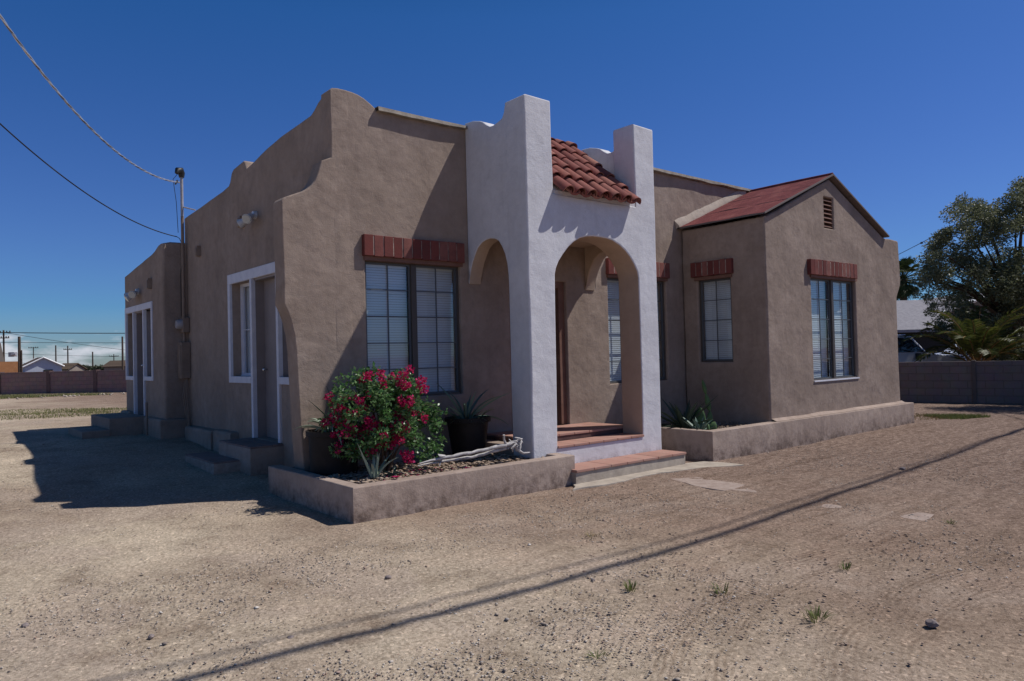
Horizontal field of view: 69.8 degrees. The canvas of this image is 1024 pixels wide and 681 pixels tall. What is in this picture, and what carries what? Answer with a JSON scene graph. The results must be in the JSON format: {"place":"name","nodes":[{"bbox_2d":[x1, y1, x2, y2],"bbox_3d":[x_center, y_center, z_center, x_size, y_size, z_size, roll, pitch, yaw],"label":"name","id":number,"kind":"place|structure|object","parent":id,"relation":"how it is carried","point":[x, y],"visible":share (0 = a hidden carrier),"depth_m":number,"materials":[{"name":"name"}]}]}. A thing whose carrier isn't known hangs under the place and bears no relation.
{"place":"outdoors","nodes":[
{"label":"outdoors","id":0,"kind":"place"},
{"bbox_2d":[0,370,1023,680],"bbox_3d":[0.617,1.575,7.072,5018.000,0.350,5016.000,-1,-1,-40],"label":"ground","id":1,"kind":"structure","parent":0,"point":[992,624],"depth_m":5.51,"materials":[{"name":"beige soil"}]},
{"bbox_2d":[0,330,9,361],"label":"utility pole","id":2,"kind":"object","parent":1,"relation":"on","point":[4,337],"visible":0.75,"depth_m":150.02,"materials":[{"name":"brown wood"}]},
{"bbox_2d":[9,333,121,349],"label":"utility wire","id":3,"kind":"object","parent":2,"relation":"attached to","point":[66,342],"visible":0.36,"depth_m":170.02,"materials":[{"name":"black metal"}]},
{"bbox_2d":[0,343,17,372],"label":"orange building","id":4,"kind":"structure","parent":1,"relation":"on","point":[7,367],"depth_m":93.12,"materials":[{"name":"orange paint"}]},
{"bbox_2d":[18,336,20,371],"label":"dark post","id":5,"kind":"object","parent":1,"relation":"on","point":[19,353],"visible":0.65,"depth_m":51.95,"materials":[{"name":"brown wood"}]},
{"bbox_2d":[21,350,22,371],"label":"thin post","id":6,"kind":"object","parent":1,"relation":"on","point":[21,362],"visible":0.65,"depth_m":51.98,"materials":[{"name":"brown wood"}]},
{"bbox_2d":[23,357,64,371],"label":"house","id":7,"kind":"structure","parent":1,"relation":"on","point":[41,364],"depth_m":121.70,"materials":[{"name":"paint"}]},
{"bbox_2d":[0,392,108,398],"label":"grass patch","id":8,"kind":"object","parent":1,"relation":"on","point":[27,395],"visible":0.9,"depth_m":31.91,"materials":[{"name":"green plant"}]},
{"bbox_2d":[0,407,126,420],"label":"grass patch","id":9,"kind":"object","parent":1,"relation":"on","point":[83,411],"visible":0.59,"depth_m":20.52,"materials":[{"name":"plant"}]},
{"bbox_2d":[0,370,126,394],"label":"block wall","id":10,"kind":"structure","parent":1,"relation":"on","point":[91,381],"depth_m":35.59,"materials":[{"name":"concrete"}]},
{"bbox_2d":[8,392,124,398],"bbox_3d":[-17.839,2.370,32.490,8.863,0.163,2.358,-1,-1,-28],"label":"rubble","id":11,"kind":"object","parent":1,"relation":"on","point":[70,395],"visible":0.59,"depth_m":31.33,"materials":[{"name":"grey stone"}]},
{"bbox_2d":[63,346,71,362],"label":"utility pole","id":12,"kind":"object","parent":1,"relation":"on","point":[67,349],"visible":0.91,"depth_m":230.01,"materials":[{"name":"brown wood"}]},
{"bbox_2d":[62,363,86,370],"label":"distant house","id":13,"kind":"structure","parent":1,"relation":"on","point":[73,367],"depth_m":126.95,"materials":[{"name":"brown wood"}]},
{"bbox_2d":[83,364,92,370],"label":"distant tree","id":14,"kind":"object","parent":1,"relation":"on","point":[88,368],"visible":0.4,"depth_m":199.75,"materials":[{"name":"green plant"}]},
{"bbox_2d":[91,364,103,369],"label":"distant tree","id":15,"kind":"object","parent":1,"relation":"on","point":[96,367],"visible":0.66,"depth_m":179.74,"materials":[{"name":"green plant"}]},
{"bbox_2d":[101,360,125,369],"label":"distant house","id":16,"kind":"structure","parent":1,"relation":"on","point":[114,365],"depth_m":125.11,"materials":[{"name":"brown wood"}]},
{"bbox_2d":[121,337,123,369],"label":"utility pole","id":17,"kind":"object","parent":1,"relation":"on","point":[122,353],"visible":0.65,"depth_m":119.97,"materials":[{"name":"brown wood"}]},
{"bbox_2d":[0,342,57,342],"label":"utility wire","id":18,"kind":"object","parent":17,"relation":"attached to","point":[29,342],"visible":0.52,"depth_m":127.54,"materials":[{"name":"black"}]},
{"bbox_2d":[0,332,124,333],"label":"utility wire","id":19,"kind":"object","parent":17,"relation":"attached to","point":[68,333],"visible":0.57,"depth_m":106.92,"materials":[{"name":"black metal"}]},
{"bbox_2d":[268,453,574,523],"bbox_3d":[-1.060,1.700,8.872,3.006,0.506,2.143,-1,-1,-40],"label":"raised planter","id":20,"kind":"object","parent":1,"relation":"on","point":[352,503],"visible":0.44,"depth_m":7.90,"materials":[{"name":"paint"}]},
{"bbox_2d":[305,429,358,475],"bbox_3d":[-2.034,1.268,8.394,0.620,0.500,0.620,-1,-1,-40],"label":"plant pot","id":21,"kind":"object","parent":20,"relation":"on","point":[323,462],"visible":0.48,"depth_m":8.15,"materials":[{"name":"plastic"}]},
{"bbox_2d":[293,418,360,444],"bbox_3d":[-2.070,0.997,8.335,0.683,0.305,0.848,-1,-1,-40],"label":"agave","id":22,"kind":"object","parent":21,"relation":"on","point":[315,420],"visible":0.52,"depth_m":8.29,"materials":[{"name":"green plant"}]},
{"bbox_2d":[311,388,369,427],"bbox_3d":[-1.957,0.792,8.621,0.794,0.539,0.694,-2,-1,35],"label":"yucca","id":23,"kind":"object","parent":21,"relation":"on","point":[329,407],"visible":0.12,"depth_m":8.49,"materials":[{"name":"green plant"}]},
{"bbox_2d":[358,445,397,477],"bbox_3d":[-1.450,1.278,7.913,0.512,0.391,0.487,-1,-1,-40],"label":"agave","id":24,"kind":"object","parent":20,"relation":"on","point":[374,472],"visible":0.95,"depth_m":7.84,"materials":[{"name":"green plant"}]},
{"bbox_2d":[317,361,447,471],"bbox_3d":[-1.398,0.886,8.311,1.539,1.321,1.204,-1,-1,-40],"label":"bougainvillea","id":25,"kind":"object","parent":20,"relation":"on","point":[399,408],"visible":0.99,"depth_m":8.07,"materials":[{"name":"green plant"}]},
{"bbox_2d":[381,466,400,475],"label":"seedling plant","id":26,"kind":"object","parent":20,"relation":"on","point":[393,473],"visible":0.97,"depth_m":7.96,"materials":[{"name":"green plant"}]},
{"bbox_2d":[327,451,542,483],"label":"rock mulch","id":27,"kind":"object","parent":20,"relation":"on","point":[488,458],"visible":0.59,"depth_m":8.49,"materials":[{"name":"brown gravel"}]},
{"bbox_2d":[366,464,470,480],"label":"fallen petals","id":28,"kind":"object","parent":27,"relation":"on","point":[413,470],"visible":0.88,"depth_m":8.16,"materials":[{"name":"plant"}]},
{"bbox_2d":[417,437,529,466],"bbox_3d":[-0.430,1.284,8.519,1.448,0.247,0.159,-1,-1,-30],"label":"dead branch","id":29,"kind":"object","parent":27,"relation":"on","point":[515,445],"visible":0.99,"depth_m":8.60,"materials":[{"name":"grey wood"}]},
{"bbox_2d":[419,434,512,464],"bbox_3d":[-0.511,1.238,8.430,1.205,0.252,0.069,-1,-1,-30],"label":"dead branch","id":30,"kind":"object","parent":29,"relation":"on","point":[505,444],"visible":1,"depth_m":8.47,"materials":[{"name":"grey wood"}]},
{"bbox_2d":[445,415,490,459],"bbox_3d":[-0.562,1.242,9.424,0.590,0.520,0.590,-1,-1,-40],"label":"plant pot","id":31,"kind":"object","parent":20,"relation":"on","point":[465,435],"visible":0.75,"depth_m":9.21,"materials":[{"name":"plastic"}]},
{"bbox_2d":[421,385,510,428],"bbox_3d":[-0.632,0.833,9.392,1.236,0.602,1.107,-1,-1,-40],"label":"agave","id":32,"kind":"object","parent":31,"relation":"on","point":[467,407],"visible":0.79,"depth_m":9.36,"materials":[{"name":"green plant"}]},
{"bbox_2d":[444,407,495,423],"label":"trailing succulent","id":33,"kind":"object","parent":31,"relation":"on","point":[452,416],"visible":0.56,"depth_m":9.38,"materials":[{"name":"green plant"}]},
{"bbox_2d":[68,88,899,485],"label":"adobe house","id":34,"kind":"structure","parent":1,"relation":"on","point":[590,300],"depth_m":10.55,"materials":[{"name":"beige paint"}]},
{"bbox_2d":[124,289,138,301],"bbox_3d":[-7.429,-0.887,14.353,0.263,0.260,0.520,-1,-1,-40],"label":"floodlight","id":35,"kind":"object","parent":34,"relation":"attached to","point":[129,296],"visible":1,"depth_m":14.25,"materials":[{"name":"grey"}]},
{"bbox_2d":[145,402,147,435],"bbox_3d":[-6.711,1.488,13.500,0.038,0.700,0.040,-1,-1,-40],"label":"stub pipe","id":36,"kind":"object","parent":34,"relation":"attached to","point":[146,408],"visible":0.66,"depth_m":13.49,"materials":[{"name":"grey metal"}]},
{"bbox_2d":[146,278,151,288],"bbox_3d":[-6.757,-1.058,13.670,0.090,0.200,0.100,-1,-1,-40],"label":"junction box","id":37,"kind":"object","parent":34,"relation":"attached to","point":[148,283],"visible":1,"depth_m":13.63,"materials":[{"name":"beige paint"}]},
{"bbox_2d":[173,167,195,425],"bbox_3d":[-5.857,-0.654,13.173,0.334,4.929,0.288,-1,-1,-40],"label":"electric service","id":38,"kind":"object","parent":34,"relation":"attached to","point":[182,324],"visible":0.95,"depth_m":13.13,"materials":[{"name":"beige paint"}]},
{"bbox_2d":[0,123,176,236],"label":"telephone cable","id":39,"kind":"object","parent":38,"relation":"attached to","point":[75,185],"visible":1,"depth_m":10.03,"materials":[{"name":"black plastic"}]},
{"bbox_2d":[0,14,179,184],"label":"service cable","id":40,"kind":"object","parent":38,"relation":"attached to","point":[52,85],"visible":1,"depth_m":9.53,"materials":[{"name":"silver metal"}]},
{"bbox_2d":[194,245,200,256],"bbox_3d":[-5.420,-1.542,12.668,0.090,0.180,0.100,-1,-1,-40],"label":"junction box","id":41,"kind":"object","parent":34,"relation":"attached to","point":[197,250],"visible":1,"depth_m":12.63,"materials":[{"name":"beige paint"}]},
{"bbox_2d":[240,283,250,375],"bbox_3d":[-3.999,-0.175,11.302,0.090,1.450,0.840,-1,-1,-40],"label":"window","id":42,"kind":"structure","parent":34,"relation":"in","point":[242,287],"depth_m":11.60,"materials":[{"name":"clear glass"}]},
{"bbox_2d":[237,211,256,227],"bbox_3d":[-3.813,-1.759,10.617,0.251,0.249,0.403,-1,-1,-40],"label":"floodlight","id":43,"kind":"object","parent":34,"relation":"attached to","point":[245,220],"visible":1,"depth_m":10.55,"materials":[{"name":"grey"}]},
{"bbox_2d":[262,279,277,438],"bbox_3d":[-3.399,0.245,10.547,0.120,2.340,0.870,-1,-1,-40],"label":"door","id":44,"kind":"structure","parent":34,"relation":"in","point":[270,369],"depth_m":10.72,"materials":[{"name":"grey paint"}]},
{"bbox_2d":[365,261,460,395],"bbox_3d":[-1.305,-0.138,9.588,1.447,1.740,0.155,-1,-1,-40],"label":"window","id":45,"kind":"structure","parent":34,"relation":"in","point":[420,320],"depth_m":9.59,"materials":[{"name":"glass"}]},
{"bbox_2d":[508,279,566,428],"bbox_3d":[0.342,0.193,10.960,1.130,2.170,0.200,-1,-1,-40],"label":"door","id":46,"kind":"structure","parent":34,"relation":"in","point":[559,286],"depth_m":11.23,"materials":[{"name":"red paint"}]},
{"bbox_2d":[607,278,666,383],"bbox_3d":[2.065,-0.168,12.393,1.493,1.740,0.155,-1,-1,-40],"label":"window","id":47,"kind":"structure","parent":34,"relation":"in","point":[614,327],"depth_m":12.19,"materials":[{"name":"clear glass"}]},
{"bbox_2d":[699,277,732,361],"bbox_3d":[3.549,-0.349,12.643,0.155,1.442,0.670,-1,-1,-40],"label":"window","id":48,"kind":"structure","parent":34,"relation":"in","point":[720,346],"depth_m":12.70,"materials":[{"name":"glass"}]},
{"bbox_2d":[810,278,855,380],"bbox_3d":[5.762,-0.205,13.318,1.635,1.816,0.155,-1,-1,-40],"label":"window","id":49,"kind":"structure","parent":34,"relation":"in","point":[837,337],"depth_m":13.30,"materials":[{"name":"glass"}]},
{"bbox_2d":[584,650,612,659],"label":"weed","id":50,"kind":"object","parent":1,"relation":"on","point":[597,655],"visible":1,"depth_m":3.88,"materials":[{"name":"green plant"}]},
{"bbox_2d":[623,579,636,591],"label":"weed","id":51,"kind":"object","parent":1,"relation":"on","point":[629,587],"visible":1,"depth_m":4.93,"materials":[{"name":"green plant"}]},
{"bbox_2d":[573,461,743,490],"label":"concrete path","id":52,"kind":"structure","parent":1,"relation":"on","point":[625,478],"depth_m":9.63,"materials":[{"name":"beige concrete"}]},
{"bbox_2d":[671,477,743,490],"bbox_3d":[2.317,1.752,8.860,0.550,0.080,0.972,-1,-1,-40],"label":"paving stone","id":53,"kind":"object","parent":1,"relation":"on","point":[716,485],"depth_m":8.75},
{"bbox_2d":[415,465,1020,675],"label":"dirt clods","id":54,"kind":"object","parent":1,"relation":"on","point":[742,637],"visible":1,"depth_m":5.24,"materials":[{"name":"brown soil"}]},
{"bbox_2d":[711,581,732,594],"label":"weed","id":55,"kind":"object","parent":1,"relation":"on","point":[726,591],"visible":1,"depth_m":4.85,"materials":[{"name":"green plant"}]},
{"bbox_2d":[732,489,756,491],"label":"path","id":56,"kind":"structure","parent":1,"relation":"on","point":[748,490],"depth_m":8.31,"materials":[{"name":"beige concrete"}]},
{"bbox_2d":[622,400,914,460],"bbox_3d":[4.986,1.575,13.450,6.921,0.631,1.779,-1,-1,-40],"label":"raised planter","id":57,"kind":"object","parent":1,"relation":"on","point":[731,441],"visible":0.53,"depth_m":11.79,"materials":[{"name":"paint"}]},
{"bbox_2d":[661,396,717,428],"bbox_3d":[2.707,1.133,11.419,1.166,0.558,1.270,-1,-1,-40],"label":"agave","id":58,"kind":"object","parent":57,"relation":"on","point":[688,414],"visible":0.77,"depth_m":11.43,"materials":[{"name":"green plant"}]},
{"bbox_2d":[693,407,705,425],"bbox_3d":[2.924,1.225,11.501,0.211,0.382,0.079,-1,-1,-5],"label":"prickly pear","id":59,"kind":"object","parent":57,"relation":"on","point":[699,418],"visible":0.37,"depth_m":11.48,"materials":[{"name":"green plant"}]},
{"bbox_2d":[683,417,717,429],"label":"agave","id":60,"kind":"object","parent":57,"relation":"on","point":[703,425],"visible":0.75,"depth_m":11.08,"materials":[{"name":"green plant"}]},
{"bbox_2d":[702,380,712,423],"bbox_3d":[3.122,1.019,11.729,0.182,0.790,0.044,-1,-1,-17],"label":"prickly pear","id":61,"kind":"object","parent":57,"relation":"on","point":[707,401],"visible":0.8,"depth_m":11.71,"materials":[{"name":"green plant"}]},
{"bbox_2d":[661,420,754,428],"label":"rock mulch","id":62,"kind":"object","parent":57,"relation":"on","point":[729,424],"visible":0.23,"depth_m":11.98,"materials":[{"name":"brown gravel"}]},
{"bbox_2d":[707,421,716,429],"bbox_3d":[2.993,1.305,11.056,0.207,0.165,0.084,-1,-1,-40],"label":"prickly pear","id":63,"kind":"object","parent":57,"relation":"on","point":[712,424],"visible":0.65,"depth_m":11.06,"materials":[{"name":"green plant"}]},
{"bbox_2d":[802,604,839,622],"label":"weed","id":64,"kind":"object","parent":1,"relation":"on","point":[815,614],"visible":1,"depth_m":4.34,"materials":[{"name":"green plant"}]},
{"bbox_2d":[822,504,841,507],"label":"path","id":65,"kind":"structure","parent":1,"relation":"on","point":[831,506],"depth_m":7.39,"materials":[{"name":"beige concrete"}]},
{"bbox_2d":[839,561,851,570],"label":"weed","id":66,"kind":"object","parent":1,"relation":"on","point":[848,566],"visible":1,"depth_m":5.29,"materials":[{"name":"green plant"}]},
{"bbox_2d":[896,256,922,300],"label":"fan palm","id":67,"kind":"object","parent":1,"relation":"on","point":[906,289],"visible":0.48,"depth_m":61.33,"materials":[{"name":"green plant"}]},
{"bbox_2d":[901,512,933,520],"bbox_3d":[3.709,1.679,6.804,1.298,0.080,0.248,-1,-1,-40],"label":"paving stone","id":68,"kind":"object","parent":1,"relation":"on","point":[921,517],"depth_m":6.84,"materials":[{"name":"beige stone"}]},
{"bbox_2d":[896,300,953,351],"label":"neighbour house","id":69,"kind":"structure","parent":1,"relation":"on","point":[911,317],"depth_m":38.49,"materials":[{"name":"grey paint"}]},
{"bbox_2d":[897,334,965,361],"bbox_3d":[12.573,0.794,25.501,5.790,1.976,2.350,-1,-1,-6],"label":"pickup truck","id":70,"kind":"object","parent":1,"relation":"on","point":[909,350],"visible":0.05,"depth_m":24.69,"materials":[{"name":"grey paint"}]},
{"bbox_2d":[925,619,938,627],"bbox_3d":[2.390,1.611,4.189,0.064,0.046,0.070,-2,-1,6],"label":"rock","id":71,"kind":"object","parent":1,"relation":"on","point":[931,623],"visible":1,"depth_m":4.16,"materials":[{"name":"grey stone"}]},
{"bbox_2d":[914,413,977,419],"bbox_3d":[9.405,1.660,16.370,1.921,0.063,1.646,-1,-1,-1],"label":"dry grass patch","id":72,"kind":"object","parent":1,"relation":"on","point":[931,417],"visible":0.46,"depth_m":16.08,"materials":[{"name":"plant"}]},
{"bbox_2d":[935,344,970,358],"bbox_3d":[19.523,0.817,30.002,4.540,1.456,2.150,-1,-1,-3],"label":"sedan","id":73,"kind":"object","parent":1,"relation":"on","point":[951,352],"visible":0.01,"depth_m":29.85,"materials":[{"name":"grey paint"}]},
{"bbox_2d":[919,293,989,342],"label":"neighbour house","id":74,"kind":"structure","parent":1,"relation":"on","point":[940,308],"depth_m":43.05,"materials":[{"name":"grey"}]},
{"bbox_2d":[925,412,990,418],"bbox_3d":[9.676,1.627,15.918,1.272,0.096,0.878,-2,-1,25],"label":"grass patch","id":75,"kind":"object","parent":1,"relation":"on","point":[959,416],"visible":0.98,"depth_m":15.85,"materials":[{"name":"green plant"}]},
{"bbox_2d":[898,360,1023,403],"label":"block wall","id":76,"kind":"structure","parent":1,"relation":"on","point":[975,381],"depth_m":19.74,"materials":[{"name":"grey concrete"}]},
{"bbox_2d":[900,306,1023,361],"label":"date palm","id":77,"kind":"object","parent":1,"relation":"on","point":[983,341],"visible":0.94,"depth_m":21.25,"materials":[{"name":"green plant"}]},
{"bbox_2d":[912,176,1023,360],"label":"olive tree","id":78,"kind":"object","parent":1,"relation":"on","point":[1003,296],"visible":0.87,"depth_m":22.87,"materials":[{"name":"green plant"}]},
{"bbox_2d":[0,0,1023,365],"label":"sky","id":79,"kind":"structure","parent":0,"point":[914,106],"materials":[{"name":"blue"}]},
{"bbox_2d":[900,194,1008,253],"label":"utility wire","id":80,"kind":"object","parent":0,"point":[929,238],"visible":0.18,"depth_m":41.95,"materials":[{"name":"black metal"}]},
{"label":"utility pole","id":81,"kind":"object","parent":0,"visible":0},
{"bbox_2d":[5,353,113,356],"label":"utility wire","id":82,"kind":"object","parent":81,"relation":"attached to","point":[70,355],"visible":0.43,"depth_m":208.74,"materials":[{"name":"black"}]}
]}

